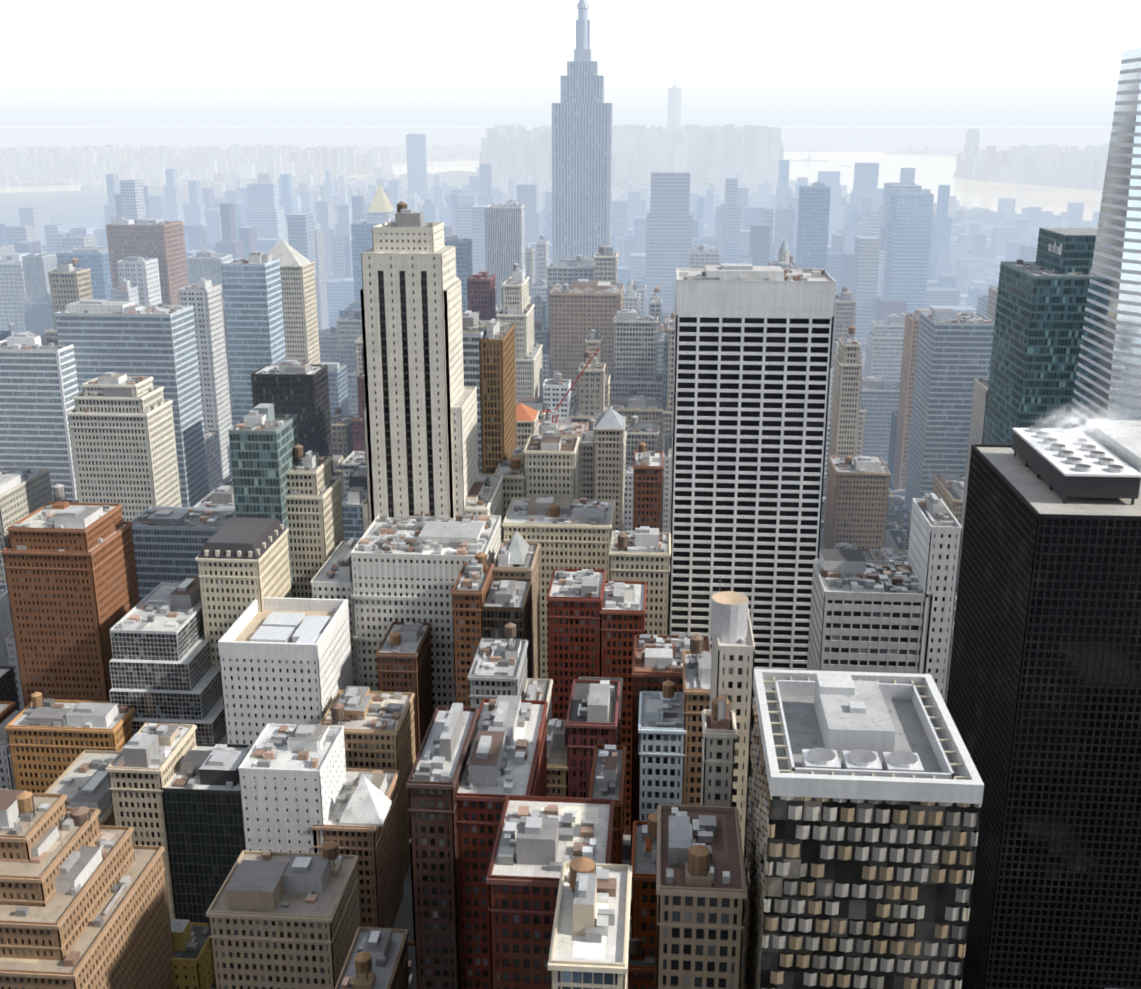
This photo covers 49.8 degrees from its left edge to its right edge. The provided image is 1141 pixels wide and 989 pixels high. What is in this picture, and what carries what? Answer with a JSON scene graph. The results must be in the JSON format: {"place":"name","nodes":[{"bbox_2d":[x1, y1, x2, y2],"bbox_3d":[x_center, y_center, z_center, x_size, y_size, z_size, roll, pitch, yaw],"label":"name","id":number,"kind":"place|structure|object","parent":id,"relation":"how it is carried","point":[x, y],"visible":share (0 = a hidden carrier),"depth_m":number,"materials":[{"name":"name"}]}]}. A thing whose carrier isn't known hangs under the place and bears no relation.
{"place":"outdoors","nodes":[
{"label":"outdoors","id":0,"kind":"place"},
{"bbox_2d":[368,184,393,211],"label":"pyramid roof","id":1,"kind":"structure","parent":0,"point":[381,202],"depth_m":1348.92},
{"bbox_2d":[0,190,910,987],"bbox_3d":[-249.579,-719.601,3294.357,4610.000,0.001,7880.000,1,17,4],"label":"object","id":2,"kind":"structure","parent":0,"point":[78,208],"depth_m":3928.72,"materials":[{"name":"grey concrete"}]},
{"bbox_2d":[0,332,78,501],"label":"office building","id":3,"kind":"structure","parent":2,"relation":"on","point":[39,389],"depth_m":706.05,"materials":[{"name":"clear glass"}]},
{"bbox_2d":[0,807,100,906],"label":"building tier","id":4,"kind":"object","parent":2,"relation":"on","point":[52,848],"visible":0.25,"depth_m":331.99,"materials":[{"name":"brick"},{"name":"glass"}]},
{"bbox_2d":[0,789,67,862],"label":"building upper tier","id":5,"kind":"object","parent":4,"relation":"on","point":[27,819],"visible":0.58,"depth_m":338.21,"materials":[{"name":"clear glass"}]},
{"bbox_2d":[0,806,134,960],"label":"building tier","id":6,"kind":"object","parent":2,"relation":"on","point":[85,880],"visible":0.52,"depth_m":331.54,"materials":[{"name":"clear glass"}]},
{"bbox_2d":[5,692,134,792],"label":"tan block","id":7,"kind":"structure","parent":2,"relation":"on","point":[50,741],"depth_m":457.02,"materials":[{"name":"brick"},{"name":"glass"}]},
{"bbox_2d":[1,483,139,707],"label":"orange brick tower","id":8,"kind":"structure","parent":2,"relation":"on","point":[71,580],"depth_m":512.85,"materials":[{"name":"brick"},{"name":"glass"}]},
{"bbox_2d":[45,750,120,825],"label":"building","id":9,"kind":"structure","parent":2,"relation":"on","point":[82,779],"depth_m":422.27,"materials":[{"name":"brick"},{"name":"stone"},{"name":"glass"}]},
{"bbox_2d":[0,845,174,988],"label":"building lower tier","id":10,"kind":"object","parent":2,"relation":"on","point":[124,941],"visible":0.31,"depth_m":346.77,"materials":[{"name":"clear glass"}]},
{"bbox_2d":[0,467,234,582],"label":"buildings","id":11,"kind":"structure","parent":2,"relation":"on","point":[25,491],"depth_m":650.87,"materials":[{"name":"beige concrete"}]},
{"bbox_2d":[66,372,181,521],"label":"office building","id":12,"kind":"structure","parent":2,"relation":"on","point":[122,437],"depth_m":647.13,"materials":[{"name":"beige stone"}]},
{"bbox_2d":[54,299,209,506],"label":"glass slab","id":13,"kind":"structure","parent":2,"relation":"on","point":[158,343],"depth_m":712.75,"materials":[{"name":"glass"}]},
{"bbox_2d":[106,218,187,304],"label":"building","id":14,"kind":"structure","parent":2,"relation":"on","point":[162,241],"depth_m":985.51,"materials":[{"name":"glass"}]},
{"bbox_2d":[106,723,196,920],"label":"building","id":15,"kind":"structure","parent":2,"relation":"on","point":[143,767],"depth_m":393.75,"materials":[{"name":"stone"},{"name":"brick"},{"name":"glass"}]},
{"bbox_2d":[109,577,226,743],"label":"stepped glass ziggurat tiers","id":16,"kind":"object","parent":2,"relation":"on","point":[186,688],"visible":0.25,"depth_m":469.05,"materials":[{"name":"grey glass"}]},
{"bbox_2d":[110,609,203,660],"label":"tier","id":17,"kind":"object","parent":16,"relation":"attached to","point":[166,647],"visible":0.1,"depth_m":467.40,"materials":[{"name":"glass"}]},
{"bbox_2d":[170,919,213,988],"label":"building","id":18,"kind":"structure","parent":2,"relation":"on","point":[192,964],"depth_m":384.29,"materials":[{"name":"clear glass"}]},
{"bbox_2d":[160,743,253,922],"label":"office building","id":19,"kind":"structure","parent":2,"relation":"on","point":[203,815],"depth_m":395.15,"materials":[{"name":"black glass"}]},
{"bbox_2d":[187,249,232,297],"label":"white slab","id":20,"kind":"structure","parent":2,"relation":"on","point":[205,263],"depth_m":1075.84,"materials":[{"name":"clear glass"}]},
{"bbox_2d":[195,528,291,665],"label":"building","id":21,"kind":"structure","parent":2,"relation":"on","point":[231,590],"depth_m":481.23,"materials":[{"name":"beige concrete"}]},
{"bbox_2d":[198,517,285,559],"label":"mansard roof","id":22,"kind":"structure","parent":21,"relation":"on","point":[244,538],"depth_m":484.30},
{"bbox_2d":[228,403,299,597],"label":"building","id":23,"kind":"structure","parent":2,"relation":"on","point":[263,439],"depth_m":511.42,"materials":[{"name":"glass"}]},
{"bbox_2d":[206,841,359,988],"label":"building","id":24,"kind":"structure","parent":2,"relation":"on","point":[284,920],"depth_m":346.72,"materials":[{"name":"stone"},{"name":"brick"},{"name":"glass"}]},
{"bbox_2d":[219,610,352,744],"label":"building","id":25,"kind":"structure","parent":2,"relation":"on","point":[259,693],"depth_m":446.37,"materials":[{"name":"white concrete"}]},
{"bbox_2d":[218,597,348,657],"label":"roof parapet","id":26,"kind":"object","parent":25,"relation":"on","point":[275,633],"visible":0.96,"depth_m":456.28,"materials":[{"name":"white concrete"}]},
{"bbox_2d":[238,723,346,853],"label":"white low block","id":27,"kind":"structure","parent":2,"relation":"on","point":[292,778],"depth_m":391.41,"materials":[{"name":"concrete"},{"name":"stone"},{"name":"glass"}]},
{"bbox_2d":[251,360,333,475],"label":"dark slab","id":28,"kind":"structure","parent":2,"relation":"on","point":[300,390],"depth_m":708.64,"materials":[{"name":"black glass"}]},
{"bbox_2d":[280,261,320,364],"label":"skyscraper","id":29,"kind":"structure","parent":2,"relation":"on","point":[299,301],"depth_m":895.34,"materials":[{"name":"beige stone"}]},
{"bbox_2d":[267,239,309,265],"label":"pyramid roof","id":30,"kind":"structure","parent":29,"relation":"on","point":[284,252],"depth_m":888.57,"materials":[{"name":"beige stone"}]},
{"bbox_2d":[286,444,343,597],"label":"building","id":31,"kind":"structure","parent":2,"relation":"on","point":[314,514],"depth_m":524.94,"materials":[{"name":"stone"},{"name":"glass"}]},
{"bbox_2d":[311,768,402,927],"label":"building","id":32,"kind":"structure","parent":2,"relation":"on","point":[375,849],"depth_m":401.16,"materials":[{"name":"brown brick"}]},
{"bbox_2d":[339,776,391,826],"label":"pyramid roof","id":33,"kind":"structure","parent":32,"relation":"on","point":[369,803],"depth_m":392.03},
{"bbox_2d":[320,686,415,882],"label":"building","id":34,"kind":"structure","parent":2,"relation":"on","point":[379,729],"depth_m":436.67,"materials":[{"name":"brick"},{"name":"glass"}]},
{"bbox_2d":[311,538,458,685],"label":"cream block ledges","id":35,"kind":"object","parent":2,"relation":"on","point":[332,579],"visible":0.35,"depth_m":491.40,"materials":[{"name":"white concrete"}]},
{"bbox_2d":[0,258,826,520],"bbox_3d":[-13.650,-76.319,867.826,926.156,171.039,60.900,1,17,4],"label":"midtown block","id":36,"kind":"object","parent":2,"relation":"on","point":[641,388],"visible":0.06,"depth_m":864.08,"materials":[{"name":"grey glass"}]},
{"bbox_2d":[406,133,427,201],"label":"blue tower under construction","id":37,"kind":"structure","parent":2,"relation":"on","point":[416,162],"depth_m":3718.78,"materials":[{"name":"clear glass"}]},
{"bbox_2d":[350,508,500,713],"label":"building","id":38,"kind":"structure","parent":2,"relation":"on","point":[426,541],"depth_m":491.28,"materials":[{"name":"white concrete"}]},
{"bbox_2d":[360,201,503,542],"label":"skyscraper","id":39,"kind":"structure","parent":2,"relation":"on","point":[420,430],"depth_m":515.40,"materials":[{"name":"stone"},{"name":"glass"}]},
{"bbox_2d":[0,216,866,376],"bbox_3d":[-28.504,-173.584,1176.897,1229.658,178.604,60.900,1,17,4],"label":"midtown block","id":40,"kind":"object","parent":2,"relation":"on","point":[701,255],"visible":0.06,"depth_m":1165.39,"materials":[{"name":"beige glass"}]},
{"bbox_2d":[22,240,856,413],"bbox_3d":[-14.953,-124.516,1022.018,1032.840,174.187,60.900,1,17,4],"label":"midtown block","id":41,"kind":"object","parent":2,"relation":"on","point":[337,345],"visible":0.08,"depth_m":1010.27,"materials":[{"name":"grey glass"}]},
{"bbox_2d":[406,703,478,988],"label":"brick building","id":42,"kind":"structure","parent":2,"relation":"on","point":[435,776],"depth_m":305.88,"materials":[{"name":"brick"},{"name":"glass"}]},
{"bbox_2d":[462,311,490,473],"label":"building","id":43,"kind":"structure","parent":2,"relation":"on","point":[474,328],"depth_m":592.96,"materials":[{"name":"glass"}]},
{"bbox_2d":[0,531,956,789],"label":"midtown block","id":44,"kind":"object","parent":2,"relation":"on","point":[490,600],"visible":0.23,"depth_m":467.33,"materials":[{"name":"brown brick"}]},
{"bbox_2d":[0,506,957,710],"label":"midtown block","id":45,"kind":"object","parent":2,"relation":"on","point":[169,543],"visible":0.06,"depth_m":576.70,"materials":[{"name":"grey glass"}]},
{"bbox_2d":[0,230,988,333],"bbox_3d":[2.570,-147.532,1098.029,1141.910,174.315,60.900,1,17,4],"label":"midtown block","id":46,"kind":"object","parent":2,"relation":"on","point":[13,293],"visible":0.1,"depth_m":1090.12,"materials":[{"name":"grey glass"}]},
{"bbox_2d":[335,745,656,988],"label":"midtown block","id":47,"kind":"object","parent":2,"relation":"on","point":[380,958],"visible":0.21,"depth_m":321.38,"materials":[{"name":"brown brick"}]},
{"bbox_2d":[479,319,516,473],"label":"brown slab","id":48,"kind":"structure","parent":2,"relation":"on","point":[498,383],"depth_m":599.08,"materials":[{"name":"brick"},{"name":"glass"}]},
{"bbox_2d":[3,251,997,475],"bbox_3d":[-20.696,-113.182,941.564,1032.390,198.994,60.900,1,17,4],"label":"midtown block","id":49,"kind":"object","parent":2,"relation":"on","point":[580,309],"visible":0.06,"depth_m":915.91,"materials":[{"name":"grey glass"}]},
{"bbox_2d":[455,695,547,988],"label":"building","id":50,"kind":"structure","parent":2,"relation":"on","point":[508,754],"depth_m":311.59,"materials":[{"name":"red brick"}]},
{"bbox_2d":[485,197,525,304],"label":"skyscraper","id":51,"kind":"structure","parent":2,"relation":"on","point":[505,236],"depth_m":1043.36,"materials":[{"name":"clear glass"}]},
{"bbox_2d":[494,447,526,519],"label":"building","id":52,"kind":"structure","parent":2,"relation":"on","point":[512,472],"depth_m":585.96,"materials":[{"name":"beige concrete"}]},
{"bbox_2d":[410,622,622,941],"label":"midtown block","id":53,"kind":"object","parent":2,"relation":"on","point":[582,730],"visible":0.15,"depth_m":391.82,"materials":[{"name":"red brick"}]},
{"bbox_2d":[516,410,539,448],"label":"building","id":54,"kind":"structure","parent":2,"relation":"on","point":[525,430],"depth_m":681.71,"materials":[{"name":"beige stone"}]},
{"bbox_2d":[516,403,537,420],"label":"pyramidal roof","id":55,"kind":"structure","parent":54,"relation":"on","point":[524,412],"depth_m":685.45,"materials":[{"name":"orange tile"}]},
{"bbox_2d":[516,398,548,421],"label":"building","id":56,"kind":"structure","parent":2,"relation":"on","point":[536,404],"depth_m":768.51,"materials":[{"name":"grey concrete"}]},
{"bbox_2d":[0,160,1099,337],"bbox_3d":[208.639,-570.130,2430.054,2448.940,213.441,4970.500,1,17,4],"label":"city blocks","id":57,"kind":"structure","parent":2,"relation":"on","point":[660,221],"depth_m":1751.83,"materials":[{"name":"grey glass"}]},
{"bbox_2d":[486,795,613,988],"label":"building","id":58,"kind":"structure","parent":2,"relation":"on","point":[539,840],"depth_m":243.50,"materials":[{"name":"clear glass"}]},
{"bbox_2d":[523,431,579,498],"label":"cream tower","id":59,"kind":"structure","parent":2,"relation":"on","point":[551,463],"depth_m":581.20,"materials":[{"name":"beige stone"}]},
{"bbox_2d":[502,493,614,678],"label":"cream block","id":60,"kind":"structure","parent":2,"relation":"on","point":[570,533],"depth_m":531.55,"materials":[{"name":"beige stone"}]},
{"bbox_2d":[539,421,587,436],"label":"rooftop","id":61,"kind":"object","parent":2,"relation":"on","point":[570,428],"depth_m":727.50,"materials":[{"name":"grey concrete"}]},
{"bbox_2d":[546,566,605,719],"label":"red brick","id":62,"kind":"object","parent":2,"relation":"on","point":[574,598],"visible":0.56,"depth_m":454.10,"materials":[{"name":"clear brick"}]},
{"bbox_2d":[209,462,957,988],"bbox_3d":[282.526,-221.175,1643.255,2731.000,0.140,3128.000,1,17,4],"label":"pavements and markings","id":63,"kind":"object","parent":2,"relation":"on","point":[403,920],"depth_m":439.83,"materials":[{"name":"grey concrete"}]},
{"bbox_2d":[552,0,617,282],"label":"skyscraper","id":64,"kind":"structure","parent":2,"relation":"on","point":[582,112],"depth_m":1190.00,"materials":[{"name":"grey stone"}]},
{"bbox_2d":[210,251,964,531],"bbox_3d":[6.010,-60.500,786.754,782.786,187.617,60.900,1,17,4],"label":"midtown block","id":65,"kind":"object","parent":2,"relation":"on","point":[253,302],"visible":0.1,"depth_m":766.97,"materials":[{"name":"grey glass"}]},
{"bbox_2d":[548,857,631,988],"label":"building","id":66,"kind":"structure","parent":2,"relation":"on","point":[589,947],"depth_m":214.77,"materials":[{"name":"concrete"}]},
{"bbox_2d":[579,418,626,530],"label":"building","id":67,"kind":"structure","parent":2,"relation":"on","point":[586,465],"depth_m":686.84,"materials":[{"name":"beige concrete"}]},
{"bbox_2d":[227,378,988,577],"bbox_3d":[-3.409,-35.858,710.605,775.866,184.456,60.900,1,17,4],"label":"midtown block","id":68,"kind":"object","parent":2,"relation":"on","point":[354,497],"visible":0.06,"depth_m":713.07,"materials":[{"name":"stone"},{"name":"brick"},{"name":"glass"}]},
{"bbox_2d":[594,416,625,530],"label":"building","id":69,"kind":"structure","parent":2,"relation":"on","point":[609,451],"depth_m":658.69,"materials":[{"name":"beige stone"}]},
{"bbox_2d":[595,407,624,428],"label":"pyramidal roof","id":70,"kind":"structure","parent":69,"relation":"on","point":[610,418],"depth_m":657.33,"materials":[{"name":"grey stone"}]},
{"bbox_2d":[600,580,646,834],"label":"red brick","id":71,"kind":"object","parent":2,"relation":"on","point":[623,610],"visible":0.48,"depth_m":455.06,"materials":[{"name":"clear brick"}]},
{"bbox_2d":[609,526,670,635],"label":"building","id":72,"kind":"structure","parent":2,"relation":"on","point":[642,553],"depth_m":494.37,"materials":[{"name":"beige stone"}]},
{"bbox_2d":[633,442,663,531],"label":"building","id":73,"kind":"structure","parent":2,"relation":"on","point":[648,467],"depth_m":620.41,"materials":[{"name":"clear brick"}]},
{"bbox_2d":[638,680,686,820],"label":"building","id":74,"kind":"structure","parent":2,"relation":"on","point":[662,732],"depth_m":377.05,"materials":[{"name":"clear stone"}]},
{"bbox_2d":[630,634,709,865],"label":"building","id":75,"kind":"structure","parent":2,"relation":"on","point":[657,662],"depth_m":406.96,"materials":[{"name":"brown brick"}]},
{"bbox_2d":[682,634,711,805],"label":"building","id":76,"kind":"structure","parent":2,"relation":"on","point":[696,659],"depth_m":373.74,"materials":[{"name":"clear brick"}]},
{"bbox_2d":[655,795,746,988],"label":"building","id":77,"kind":"structure","parent":2,"relation":"on","point":[701,890],"depth_m":240.30,"materials":[{"name":"brick"},{"name":"stone"},{"name":"glass"}]},
{"bbox_2d":[701,694,736,806],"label":"building","id":78,"kind":"structure","parent":2,"relation":"on","point":[719,727],"depth_m":273.81,"materials":[{"name":"beige stone"}]},
{"bbox_2d":[709,575,754,867],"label":"high-rise building","id":79,"kind":"structure","parent":2,"relation":"on","point":[732,668],"depth_m":280.03,"materials":[{"name":"stone"},{"name":"concrete"},{"name":"glass"}]},
{"bbox_2d":[710,591,747,643],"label":"cylindrical tank","id":80,"kind":"object","parent":79,"relation":"on","point":[729,615],"visible":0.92,"depth_m":279.34,"materials":[{"name":"beige metal"}]},
{"bbox_2d":[668,263,835,669],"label":"white grid tower","id":81,"kind":"structure","parent":2,"relation":"on","point":[752,358],"depth_m":510.19,"materials":[{"name":"stone"},{"name":"concrete"},{"name":"glass"}]},
{"bbox_2d":[773,203,795,260],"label":"skyscraper","id":82,"kind":"structure","parent":2,"relation":"on","point":[785,215],"depth_m":1406.62,"materials":[{"name":"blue glass"}]},
{"bbox_2d":[795,181,830,270],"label":"skyscraper","id":83,"kind":"structure","parent":2,"relation":"on","point":[813,224],"depth_m":1256.63,"materials":[{"name":"blue glass"}]},
{"bbox_2d":[667,58,979,175],"bbox_3d":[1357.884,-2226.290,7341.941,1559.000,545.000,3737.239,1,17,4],"label":"distant skyscrapers","id":84,"kind":"structure","parent":2,"relation":"on","point":[674,114],"depth_m":5620.43,"materials":[{"name":"grey glass"}]},
{"bbox_2d":[824,325,862,519],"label":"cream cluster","id":85,"kind":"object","parent":2,"relation":"on","point":[846,389],"visible":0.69,"depth_m":791.62,"materials":[{"name":"beige stone"}]},
{"bbox_2d":[823,455,890,548],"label":"building","id":86,"kind":"structure","parent":2,"relation":"on","point":[857,494],"depth_m":764.28,"materials":[{"name":"brick"},{"name":"stone"},{"name":"glass"}]},
{"bbox_2d":[740,669,983,988],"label":"office building","id":87,"kind":"structure","parent":2,"relation":"on","point":[865,793],"depth_m":228.78,"materials":[{"name":"black glass"}]},
{"bbox_2d":[807,545,931,673],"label":"office building","id":88,"kind":"structure","parent":2,"relation":"on","point":[866,616],"depth_m":391.47,"materials":[{"name":"grey concrete"}]},
{"bbox_2d":[860,377,899,461],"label":"skyscraper","id":89,"kind":"structure","parent":2,"relation":"on","point":[879,399],"depth_m":990.70,"materials":[{"name":"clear glass"}]},
{"bbox_2d":[864,313,905,382],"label":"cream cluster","id":90,"kind":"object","parent":2,"relation":"on","point":[884,349],"visible":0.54,"depth_m":1055.11,"materials":[{"name":"grey concrete"}]},
{"bbox_2d":[886,488,910,549],"bbox_3d":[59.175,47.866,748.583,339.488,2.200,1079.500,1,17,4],"label":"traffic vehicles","id":91,"kind":"object","parent":2,"relation":"on","point":[896,526],"visible":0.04,"depth_m":854.14,"materials":[{"name":"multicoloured metal"}]},
{"bbox_2d":[883,185,933,313],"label":"hazy tower","id":92,"kind":"structure","parent":2,"relation":"on","point":[908,242],"depth_m":1239.57,"materials":[{"name":"blue glass"}]},
{"bbox_2d":[893,309,930,489],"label":"skyscraper","id":93,"kind":"structure","parent":2,"relation":"on","point":[908,369],"depth_m":908.30,"materials":[{"name":"stone"},{"name":"concrete"},{"name":"glass"}]},
{"bbox_2d":[907,493,961,702],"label":"high-rise building","id":94,"kind":"structure","parent":2,"relation":"on","point":[935,534],"depth_m":387.16,"materials":[{"name":"concrete"},{"name":"stone"},{"name":"glass"}]},
{"bbox_2d":[905,309,994,510],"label":"skyscraper","id":95,"kind":"structure","parent":2,"relation":"on","point":[954,352],"depth_m":822.98,"materials":[{"name":"glass"}]},
{"bbox_2d":[982,228,1096,444],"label":"green glass tower","id":96,"kind":"structure","parent":2,"relation":"on","point":[1041,303],"depth_m":574.31,"materials":[{"name":"glass"}]},
{"bbox_2d":[946,420,1140,988],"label":"black glass tower","id":97,"kind":"structure","parent":2,"relation":"on","point":[1043,704],"depth_m":282.64,"materials":[{"name":"glass"}]},
{"bbox_2d":[1069,48,1140,430],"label":"skyscraper","id":98,"kind":"structure","parent":2,"relation":"on","point":[1108,372],"depth_m":506.04,"materials":[{"name":"glass"}]},
{"bbox_2d":[0,127,1111,151],"bbox_3d":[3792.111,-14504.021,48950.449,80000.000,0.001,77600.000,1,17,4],"label":"shore","id":99,"kind":"structure","parent":0,"point":[842,139],"depth_m":25941.37,"materials":[{"name":"grey soil"}]},
{"bbox_2d":[0,126,1111,220],"bbox_3d":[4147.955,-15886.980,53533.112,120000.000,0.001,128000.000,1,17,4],"label":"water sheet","id":100,"kind":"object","parent":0,"point":[933,173],"visible":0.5,"depth_m":6388.12,"materials":[{"name":"white liquid"}]},
{"bbox_2d":[0,0,1140,452],"label":"sky","id":101,"kind":"structure","parent":0,"point":[63,62],"materials":[{"name":"white"}]},
{"label":"brooklyn and queens ground","id":102,"kind":"structure","parent":0,"visible":0},
{"bbox_2d":[0,124,1108,191],"bbox_3d":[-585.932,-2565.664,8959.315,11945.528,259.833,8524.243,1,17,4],"label":"distant skyline","id":103,"kind":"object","parent":102,"relation":"on","point":[752,154],"visible":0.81,"depth_m":5528.86,"materials":[{"name":"grey glass"}]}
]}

